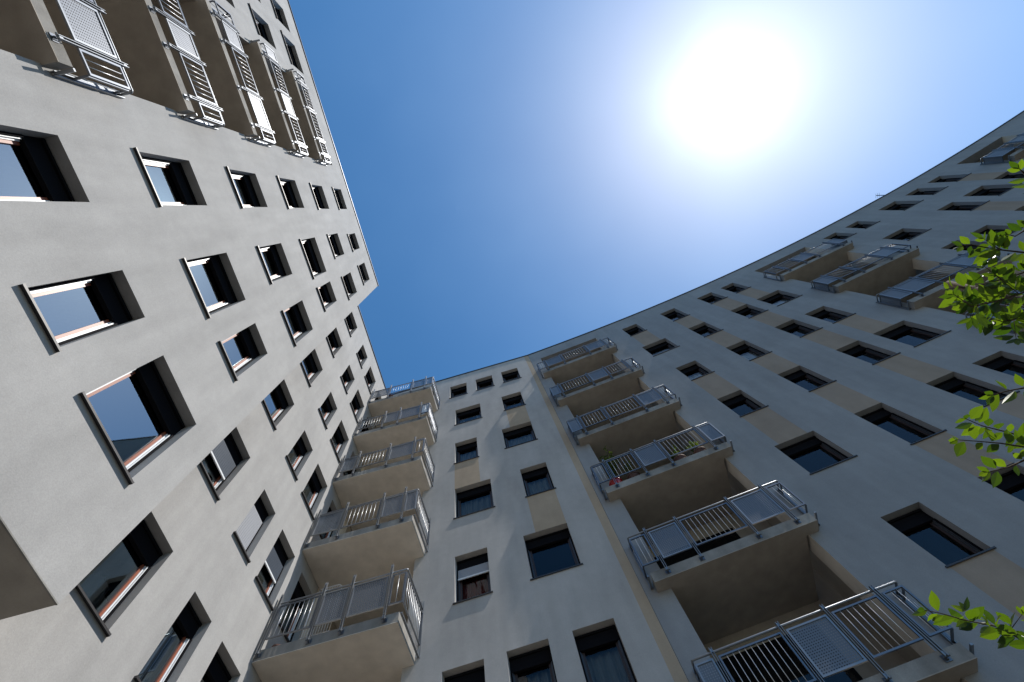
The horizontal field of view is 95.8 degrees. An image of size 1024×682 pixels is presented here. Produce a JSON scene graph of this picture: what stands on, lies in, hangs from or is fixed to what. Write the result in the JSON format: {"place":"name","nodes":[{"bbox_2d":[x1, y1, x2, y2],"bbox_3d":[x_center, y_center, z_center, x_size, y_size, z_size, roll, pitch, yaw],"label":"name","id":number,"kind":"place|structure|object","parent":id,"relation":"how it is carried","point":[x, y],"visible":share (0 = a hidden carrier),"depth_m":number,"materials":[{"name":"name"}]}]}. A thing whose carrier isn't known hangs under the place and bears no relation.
{"place":"outdoors","nodes":[
{"label":"outdoors","id":0,"kind":"place"},
{"bbox_2d":[289,0,1023,393],"label":"sky","id":1,"kind":"structure","parent":0,"point":[523,177],"materials":[{"name":"blue"}]},
{"bbox_2d":[912,159,1023,649],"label":"tree","id":2,"kind":"object","parent":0,"point":[995,292],"visible":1,"depth_m":2.20,"materials":[{"name":"green plant"}]},
{"label":"ground","id":3,"kind":"structure","parent":0,"visible":0},
{"bbox_2d":[0,0,378,619],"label":"apartment building","id":4,"kind":"structure","parent":3,"relation":"on","point":[188,282],"depth_m":6.70,"materials":[{"name":"grey paint"}]},
{"bbox_2d":[0,131,74,201],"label":"window","id":5,"kind":"structure","parent":4,"relation":"in","point":[29,170],"depth_m":5.46,"materials":[{"name":"white"}]},
{"bbox_2d":[19,273,132,352],"bbox_3d":[-5.196,-0.382,5.517,0.468,1.512,0.747,-14,-73,-3],"label":"window","id":6,"kind":"structure","parent":4,"relation":"in","point":[67,311],"depth_m":5.70,"materials":[{"name":"white"}]},
{"bbox_2d":[78,361,184,484],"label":"window","id":7,"kind":"structure","parent":4,"relation":"in","point":[135,413],"depth_m":6.55,"materials":[{"name":"white"}]},
{"bbox_2d":[133,147,197,206],"bbox_3d":[-5.888,-2.660,7.820,0.469,1.512,0.886,-14,-73,-3],"label":"window","id":8,"kind":"structure","parent":4,"relation":"in","point":[169,184],"depth_m":8.17,"materials":[{"name":"white"}]},
{"bbox_2d":[181,255,237,318],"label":"window","id":9,"kind":"structure","parent":4,"relation":"in","point":[208,276],"depth_m":8.86,"materials":[{"name":"white"}]},
{"bbox_2d":[218,327,259,380],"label":"window","id":10,"kind":"structure","parent":4,"relation":"in","point":[240,349],"depth_m":9.22,"materials":[{"name":"white"}]},
{"bbox_2d":[225,166,260,208],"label":"window","id":11,"kind":"structure","parent":4,"relation":"in","point":[243,187],"depth_m":11.02,"materials":[{"name":"white"}]},
{"bbox_2d":[248,3,268,42],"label":"window","id":12,"kind":"structure","parent":4,"relation":"in","point":[260,28],"depth_m":15.01,"materials":[{"name":"white"}]},
{"bbox_2d":[256,245,285,283],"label":"window","id":13,"kind":"structure","parent":4,"relation":"in","point":[269,255],"depth_m":11.56,"materials":[{"name":"white"}]},
{"bbox_2d":[271,0,283,24],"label":"window","id":14,"kind":"structure","parent":4,"relation":"in","point":[277,13],"depth_m":17.36,"materials":[{"name":"white"}]},
{"bbox_2d":[276,175,298,208],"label":"window","id":15,"kind":"structure","parent":4,"relation":"in","point":[286,188],"depth_m":13.80,"materials":[{"name":"white"}]},
{"bbox_2d":[280,30,297,68],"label":"window","id":16,"kind":"structure","parent":4,"relation":"in","point":[289,50],"depth_m":17.75,"materials":[{"name":"white"}]},
{"bbox_2d":[281,303,306,346],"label":"window","id":17,"kind":"structure","parent":4,"relation":"in","point":[292,316],"depth_m":12.01,"materials":[{"name":"white"}]},
{"bbox_2d":[299,239,321,278],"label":"window","id":18,"kind":"structure","parent":4,"relation":"in","point":[306,244],"depth_m":14.36,"materials":[{"name":"white"}]},
{"bbox_2d":[309,182,324,209],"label":"window","id":19,"kind":"structure","parent":4,"relation":"in","point":[315,191],"depth_m":16.61,"materials":[{"name":"black"}]},
{"bbox_2d":[316,284,331,311],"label":"window","id":20,"kind":"structure","parent":4,"relation":"in","point":[323,292],"depth_m":14.71,"materials":[{"name":"black"}]},
{"bbox_2d":[326,234,339,258],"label":"window","id":21,"kind":"structure","parent":4,"relation":"in","point":[331,238],"depth_m":17.11,"materials":[{"name":"black glass"}]},
{"bbox_2d":[332,187,342,209],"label":"window","id":22,"kind":"structure","parent":4,"relation":"in","point":[335,192],"depth_m":19.38,"materials":[{"name":"black glass"}]},
{"bbox_2d":[341,275,352,299],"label":"window","id":23,"kind":"structure","parent":4,"relation":"in","point":[345,280],"depth_m":17.56,"materials":[{"name":"black glass"}]},
{"bbox_2d":[347,234,355,251],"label":"window","id":24,"kind":"structure","parent":4,"relation":"in","point":[350,237],"depth_m":19.90,"materials":[{"name":"black glass"}]},
{"bbox_2d":[357,265,365,284],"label":"window","id":25,"kind":"structure","parent":4,"relation":"in","point":[360,268],"depth_m":20.30,"materials":[{"name":"black glass"}]},
{"bbox_2d":[0,305,688,681],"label":"apartment building","id":26,"kind":"structure","parent":3,"relation":"on","point":[472,537],"depth_m":10.08,"materials":[{"name":"grey paint"}]},
{"bbox_2d":[75,519,162,636],"bbox_3d":[-6.011,3.312,6.504,1.338,1.512,0.954,-14,-73,-3],"label":"window","id":27,"kind":"structure","parent":26,"relation":"in","point":[104,589],"depth_m":6.95,"materials":[{"name":"white"}]},
{"bbox_2d":[133,601,201,681],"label":"window","id":28,"kind":"structure","parent":26,"relation":"in","point":[167,655],"depth_m":7.37,"materials":[{"name":"black glass"}]},
{"bbox_2d":[200,651,231,681],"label":"window","id":29,"kind":"structure","parent":26,"relation":"in","point":[216,671],"depth_m":7.92,"materials":[{"name":"black glass"}]},
{"bbox_2d":[199,432,242,500],"bbox_3d":[-6.350,2.518,9.279,1.338,1.512,0.954,-14,-73,-3],"label":"window","id":30,"kind":"structure","parent":26,"relation":"in","point":[219,464],"depth_m":9.62,"materials":[{"name":"white"}]},
{"bbox_2d":[233,496,268,562],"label":"window","id":31,"kind":"structure","parent":26,"relation":"in","point":[245,534],"depth_m":9.84,"materials":[{"name":"white"}]},
{"bbox_2d":[255,537,287,610],"bbox_3d":[-5.738,5.092,10.090,1.338,1.512,0.891,-14,-73,-3],"label":"window","id":32,"kind":"structure","parent":26,"relation":"in","point":[271,570],"depth_m":10.38,"materials":[{"name":"white"}]},
{"bbox_2d":[262,384,288,429],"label":"window","id":33,"kind":"structure","parent":26,"relation":"in","point":[275,403],"depth_m":12.59,"materials":[{"name":"white"}]},
{"bbox_2d":[278,580,305,642],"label":"window","id":34,"kind":"structure","parent":26,"relation":"in","point":[298,592],"depth_m":10.91,"materials":[{"name":"black"}]},
{"bbox_2d":[286,436,307,480],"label":"window","id":35,"kind":"structure","parent":26,"relation":"in","point":[295,456],"depth_m":12.95,"materials":[{"name":"black"}]},
{"bbox_2d":[301,353,317,386],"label":"window","id":36,"kind":"structure","parent":26,"relation":"in","point":[309,366],"depth_m":15.34,"materials":[{"name":"black glass"}]},
{"bbox_2d":[301,470,321,519],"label":"window","id":37,"kind":"structure","parent":26,"relation":"in","point":[310,493],"depth_m":13.33,"materials":[{"name":"black glass"}]},
{"bbox_2d":[300,584,341,638],"bbox_3d":[-4.173,6.091,9.978,0.622,2.044,0.521,-14,-73,-3],"label":"drying rack","id":38,"kind":"object","parent":26,"relation":"on","point":[301,637],"visible":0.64,"depth_m":10.11,"materials":[{"name":"white metal"}]},
{"bbox_2d":[318,397,332,428],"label":"window","id":39,"kind":"structure","parent":26,"relation":"in","point":[325,410],"depth_m":15.76,"materials":[{"name":"black glass"}]},
{"bbox_2d":[320,507,335,538],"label":"window","id":40,"kind":"structure","parent":26,"relation":"in","point":[325,535],"depth_m":13.67,"materials":[{"name":"black glass"}]},
{"bbox_2d":[326,331,338,357],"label":"window","id":41,"kind":"structure","parent":26,"relation":"in","point":[333,344],"depth_m":18.09,"materials":[{"name":"black glass"}]},
{"bbox_2d":[330,425,344,462],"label":"window","id":42,"kind":"structure","parent":26,"relation":"in","point":[337,439],"depth_m":16.12,"materials":[{"name":"black glass"}]},
{"bbox_2d":[340,369,350,393],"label":"window","id":43,"kind":"structure","parent":26,"relation":"in","point":[345,378],"depth_m":18.55,"materials":[{"name":"black glass"}]},
{"bbox_2d":[345,315,353,336],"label":"window","id":44,"kind":"structure","parent":26,"relation":"in","point":[348,321],"depth_m":20.88,"materials":[{"name":"black glass"}]},
{"bbox_2d":[343,459,355,475],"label":"window","id":45,"kind":"structure","parent":26,"relation":"in","point":[347,472],"depth_m":16.58,"materials":[{"name":"black"}]},
{"bbox_2d":[350,394,360,422],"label":"window","id":46,"kind":"structure","parent":26,"relation":"in","point":[355,405],"depth_m":18.90,"materials":[{"name":"black glass"}]},
{"bbox_2d":[356,348,363,368],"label":"window","id":47,"kind":"structure","parent":26,"relation":"in","point":[360,356],"depth_m":21.31,"materials":[{"name":"black glass"}]},
{"bbox_2d":[361,421,368,431],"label":"window","id":48,"kind":"structure","parent":26,"relation":"in","point":[365,425],"depth_m":19.33,"materials":[{"name":"white"}]},
{"bbox_2d":[364,370,372,394],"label":"window","id":49,"kind":"structure","parent":26,"relation":"in","point":[368,379],"depth_m":21.68,"materials":[{"name":"black glass"}]},
{"bbox_2d":[421,404,434,430],"bbox_3d":[-3.243,3.039,17.968,0.292,0.869,0.950,-14,-73,-3],"label":"laundry cloth","id":50,"kind":"object","parent":26,"relation":"hanging from","point":[424,409],"visible":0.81,"depth_m":18.00,"materials":[{"name":"white fabric"}]},
{"bbox_2d":[449,385,467,398],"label":"window","id":51,"kind":"structure","parent":26,"relation":"in","point":[460,391],"depth_m":22.39,"materials":[{"name":"grey glass"}]},
{"bbox_2d":[445,666,484,681],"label":"window","id":52,"kind":"structure","parent":26,"relation":"in","point":[477,674],"depth_m":8.68,"materials":[{"name":"grey glass"}]},
{"bbox_2d":[454,441,478,463],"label":"window","id":53,"kind":"structure","parent":26,"relation":"in","point":[468,451],"depth_m":16.82,"materials":[{"name":"grey"}]},
{"bbox_2d":[454,407,481,425],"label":"window","id":54,"kind":"structure","parent":26,"relation":"in","point":[472,414],"depth_m":19.64,"materials":[{"name":"grey glass"}]},
{"bbox_2d":[453,553,492,604],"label":"window","id":55,"kind":"structure","parent":26,"relation":"in","point":[473,575],"depth_m":11.05,"materials":[{"name":"grey glass"}]},
{"bbox_2d":[453,483,494,519],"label":"window","id":56,"kind":"structure","parent":26,"relation":"in","point":[480,498],"depth_m":14.03,"materials":[{"name":"grey"}]},
{"bbox_2d":[476,378,494,390],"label":"window","id":57,"kind":"structure","parent":26,"relation":"in","point":[487,383],"depth_m":22.43,"materials":[{"name":"grey glass"}]},
{"bbox_2d":[502,371,521,382],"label":"window","id":58,"kind":"structure","parent":26,"relation":"in","point":[514,375],"depth_m":22.49,"materials":[{"name":"grey glass"}]},
{"bbox_2d":[503,395,525,410],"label":"window","id":59,"kind":"structure","parent":26,"relation":"in","point":[517,401],"depth_m":19.73,"materials":[{"name":"grey"}]},
{"bbox_2d":[503,425,537,448],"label":"window","id":60,"kind":"structure","parent":26,"relation":"in","point":[526,434],"depth_m":16.89,"materials":[{"name":"grey"}]},
{"bbox_2d":[509,645,556,681],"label":"window","id":61,"kind":"structure","parent":26,"relation":"in","point":[537,665],"depth_m":8.57,"materials":[{"name":"grey glass"}]},
{"bbox_2d":[521,467,555,497],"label":"window","id":62,"kind":"structure","parent":26,"relation":"in","point":[537,481],"depth_m":14.09,"materials":[{"name":"grey"}]},
{"bbox_2d":[525,528,582,580],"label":"window","id":63,"kind":"structure","parent":26,"relation":"in","point":[554,552],"depth_m":11.57,"materials":[{"name":"grey"}]},
{"bbox_2d":[574,625,636,681],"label":"window","id":64,"kind":"structure","parent":26,"relation":"in","point":[602,654],"depth_m":8.52,"materials":[{"name":"grey"}]},
{"bbox_2d":[528,110,1023,681],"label":"apartment building","id":65,"kind":"structure","parent":3,"relation":"on","point":[826,504],"depth_m":11.82,"materials":[{"name":"grey paint"}]},
{"bbox_2d":[600,446,621,485],"bbox_3d":[2.874,3.611,12.996,0.640,1.858,0.699,-41,-74,5],"label":"potted plant","id":66,"kind":"object","parent":65,"relation":"on","point":[617,479],"visible":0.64,"depth_m":12.96,"materials":[{"name":"green plant"}]},
{"bbox_2d":[621,458,639,478],"bbox_3d":[3.217,3.569,12.554,0.390,0.956,0.386,34,-81,-15],"label":"potted plant","id":67,"kind":"object","parent":65,"relation":"on","point":[633,474],"visible":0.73,"depth_m":12.52,"materials":[{"name":"green plant"}]},
{"bbox_2d":[625,327,646,336],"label":"window","id":68,"kind":"structure","parent":65,"relation":"in","point":[635,330],"depth_m":22.59,"materials":[{"name":"grey glass"}]},
{"bbox_2d":[645,341,679,356],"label":"window","id":69,"kind":"structure","parent":65,"relation":"in","point":[665,346],"depth_m":19.82,"materials":[{"name":"grey glass"}]},
{"bbox_2d":[665,445,685,460],"bbox_3d":[4.442,3.171,12.515,0.442,0.813,0.421,-14,-73,-3],"label":"potted plant","id":70,"kind":"object","parent":65,"relation":"on","point":[677,457],"visible":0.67,"depth_m":12.30,"materials":[{"name":"green plant"}]},
{"bbox_2d":[664,311,689,321],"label":"window","id":71,"kind":"structure","parent":65,"relation":"in","point":[674,316],"depth_m":22.60,"materials":[{"name":"grey glass"}]},
{"bbox_2d":[683,439,705,454],"bbox_3d":[5.012,2.939,12.543,0.431,0.860,0.395,-14,-73,-3],"label":"potted plant","id":72,"kind":"object","parent":65,"relation":"on","point":[699,449],"visible":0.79,"depth_m":12.43,"materials":[{"name":"green plant"}]},
{"bbox_2d":[680,364,714,380],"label":"window","id":73,"kind":"structure","parent":65,"relation":"in","point":[693,372],"depth_m":17.02,"materials":[{"name":"grey glass"}]},
{"bbox_2d":[654,528,740,568],"bbox_3d":[4.633,5.598,10.914,2.565,2.230,0.026,-21,-73,-1],"label":"balcony door","id":74,"kind":"structure","parent":65,"relation":"in","point":[731,537],"depth_m":11.73,"materials":[{"name":"black glass"}]},
{"bbox_2d":[692,325,723,336],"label":"window","id":75,"kind":"structure","parent":65,"relation":"in","point":[705,331],"depth_m":19.84,"materials":[{"name":"grey glass"}]},
{"bbox_2d":[702,295,727,303],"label":"window","id":76,"kind":"structure","parent":65,"relation":"in","point":[711,299],"depth_m":22.60,"materials":[{"name":"grey glass"}]},
{"bbox_2d":[725,286,750,292],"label":"window","id":77,"kind":"structure","parent":65,"relation":"in","point":[735,289],"depth_m":22.58,"materials":[{"name":"grey glass"}]},
{"bbox_2d":[721,394,768,416],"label":"window","id":78,"kind":"structure","parent":65,"relation":"in","point":[741,405],"depth_m":14.31,"materials":[{"name":"grey glass"}]},
{"bbox_2d":[731,344,771,360],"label":"window","id":79,"kind":"structure","parent":65,"relation":"in","point":[750,353],"depth_m":16.99,"materials":[{"name":"grey glass"}]},
{"bbox_2d":[735,307,767,317],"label":"window","id":80,"kind":"structure","parent":65,"relation":"in","point":[747,312],"depth_m":19.82,"materials":[{"name":"grey glass"}]},
{"bbox_2d":[762,293,801,305],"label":"window","id":81,"kind":"structure","parent":65,"relation":"in","point":[778,299],"depth_m":19.81,"materials":[{"name":"grey glass"}]},
{"bbox_2d":[715,625,862,681],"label":"balcony door","id":82,"kind":"structure","parent":65,"relation":"in","point":[850,675],"depth_m":8.81,"materials":[{"name":"black"}]},
{"bbox_2d":[780,323,822,337],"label":"window","id":83,"kind":"structure","parent":65,"relation":"in","point":[798,330],"depth_m":17.05,"materials":[{"name":"grey glass"}]},
{"bbox_2d":[783,370,836,391],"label":"window","id":84,"kind":"structure","parent":65,"relation":"in","point":[807,381],"depth_m":14.27,"materials":[{"name":"grey glass"}]},
{"bbox_2d":[780,436,857,474],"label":"window","id":85,"kind":"structure","parent":65,"relation":"in","point":[812,454],"depth_m":11.58,"materials":[{"name":"grey"}]},
{"bbox_2d":[811,310,855,323],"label":"window","id":86,"kind":"structure","parent":65,"relation":"in","point":[829,316],"depth_m":17.03,"materials":[{"name":"grey glass"}]},
{"bbox_2d":[830,233,855,238],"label":"window","id":87,"kind":"structure","parent":65,"relation":"in","point":[835,237],"depth_m":22.63,"materials":[{"name":"grey glass"}]},
{"bbox_2d":[851,221,879,228],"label":"window","id":88,"kind":"structure","parent":65,"relation":"in","point":[864,226],"depth_m":22.59,"materials":[{"name":"grey glass"}]},
{"bbox_2d":[842,345,900,364],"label":"window","id":89,"kind":"structure","parent":65,"relation":"in","point":[869,355],"depth_m":14.26,"materials":[{"name":"grey glass"}]},
{"bbox_2d":[861,408,946,444],"bbox_3d":[9.317,2.473,11.134,0.843,1.598,1.318,-23,-73,0],"label":"window","id":90,"kind":"structure","parent":65,"relation":"in","point":[909,431],"depth_m":11.42,"materials":[{"name":"grey glass"}]},
{"bbox_2d":[885,200,922,210],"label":"window","id":91,"kind":"structure","parent":65,"relation":"in","point":[904,207],"depth_m":22.55,"materials":[{"name":"grey glass"}]},
{"bbox_2d":[890,228,931,240],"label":"window","id":92,"kind":"structure","parent":65,"relation":"in","point":[907,236],"depth_m":19.86,"materials":[{"name":"grey glass"}]},
{"bbox_2d":[880,325,950,346],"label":"window","id":93,"kind":"structure","parent":65,"relation":"in","point":[912,336],"depth_m":14.27,"materials":[{"name":"grey"}]},
{"bbox_2d":[913,186,948,194],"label":"window","id":94,"kind":"structure","parent":65,"relation":"in","point":[924,192],"depth_m":22.35,"materials":[{"name":"grey glass"}]},
{"bbox_2d":[887,509,995,567],"bbox_3d":[7.768,3.988,8.487,0.888,1.307,1.318,-22,-73,0],"label":"window","id":95,"kind":"structure","parent":65,"relation":"in","point":[942,542],"depth_m":8.71,"materials":[{"name":"grey"}]},
{"bbox_2d":[934,173,970,182],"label":"window","id":96,"kind":"structure","parent":65,"relation":"in","point":[948,179],"depth_m":22.26,"materials":[{"name":"grey glass"}]},
{"bbox_2d":[949,245,977,250],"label":"window","id":97,"kind":"structure","parent":65,"relation":"in","point":[965,247],"depth_m":17.08,"materials":[{"name":"grey glass"}]},
{"bbox_2d":[945,200,989,210],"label":"window","id":98,"kind":"structure","parent":65,"relation":"in","point":[962,207],"depth_m":19.63,"materials":[{"name":"grey glass"}]},
{"bbox_2d":[933,377,1019,406],"bbox_3d":[11.138,1.670,11.225,0.857,1.410,1.318,-23,-73,0],"label":"window","id":99,"kind":"structure","parent":65,"relation":"in","point":[965,389],"depth_m":11.49,"materials":[{"name":"grey glass"}]},
{"bbox_2d":[971,183,1020,195],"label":"window","id":100,"kind":"structure","parent":65,"relation":"in","point":[997,191],"depth_m":19.70,"materials":[{"name":"grey glass"}]},
{"bbox_2d":[979,227,1022,234],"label":"window","id":101,"kind":"structure","parent":65,"relation":"in","point":[987,230],"depth_m":17.07,"materials":[{"name":"grey glass"}]},
{"bbox_2d":[980,356,1023,378],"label":"window","id":102,"kind":"structure","parent":65,"relation":"in","point":[1001,364],"depth_m":11.53,"materials":[{"name":"grey glass"}]},
{"bbox_2d":[985,470,1023,500],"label":"window","id":103,"kind":"structure","parent":65,"relation":"in","point":[1012,484],"depth_m":8.80,"materials":[{"name":"grey"}]},
{"bbox_2d":[1001,174,1023,178],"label":"window","id":104,"kind":"structure","parent":65,"relation":"in","point":[1016,175],"depth_m":19.70,"materials":[{"name":"grey glass"}]}
]}

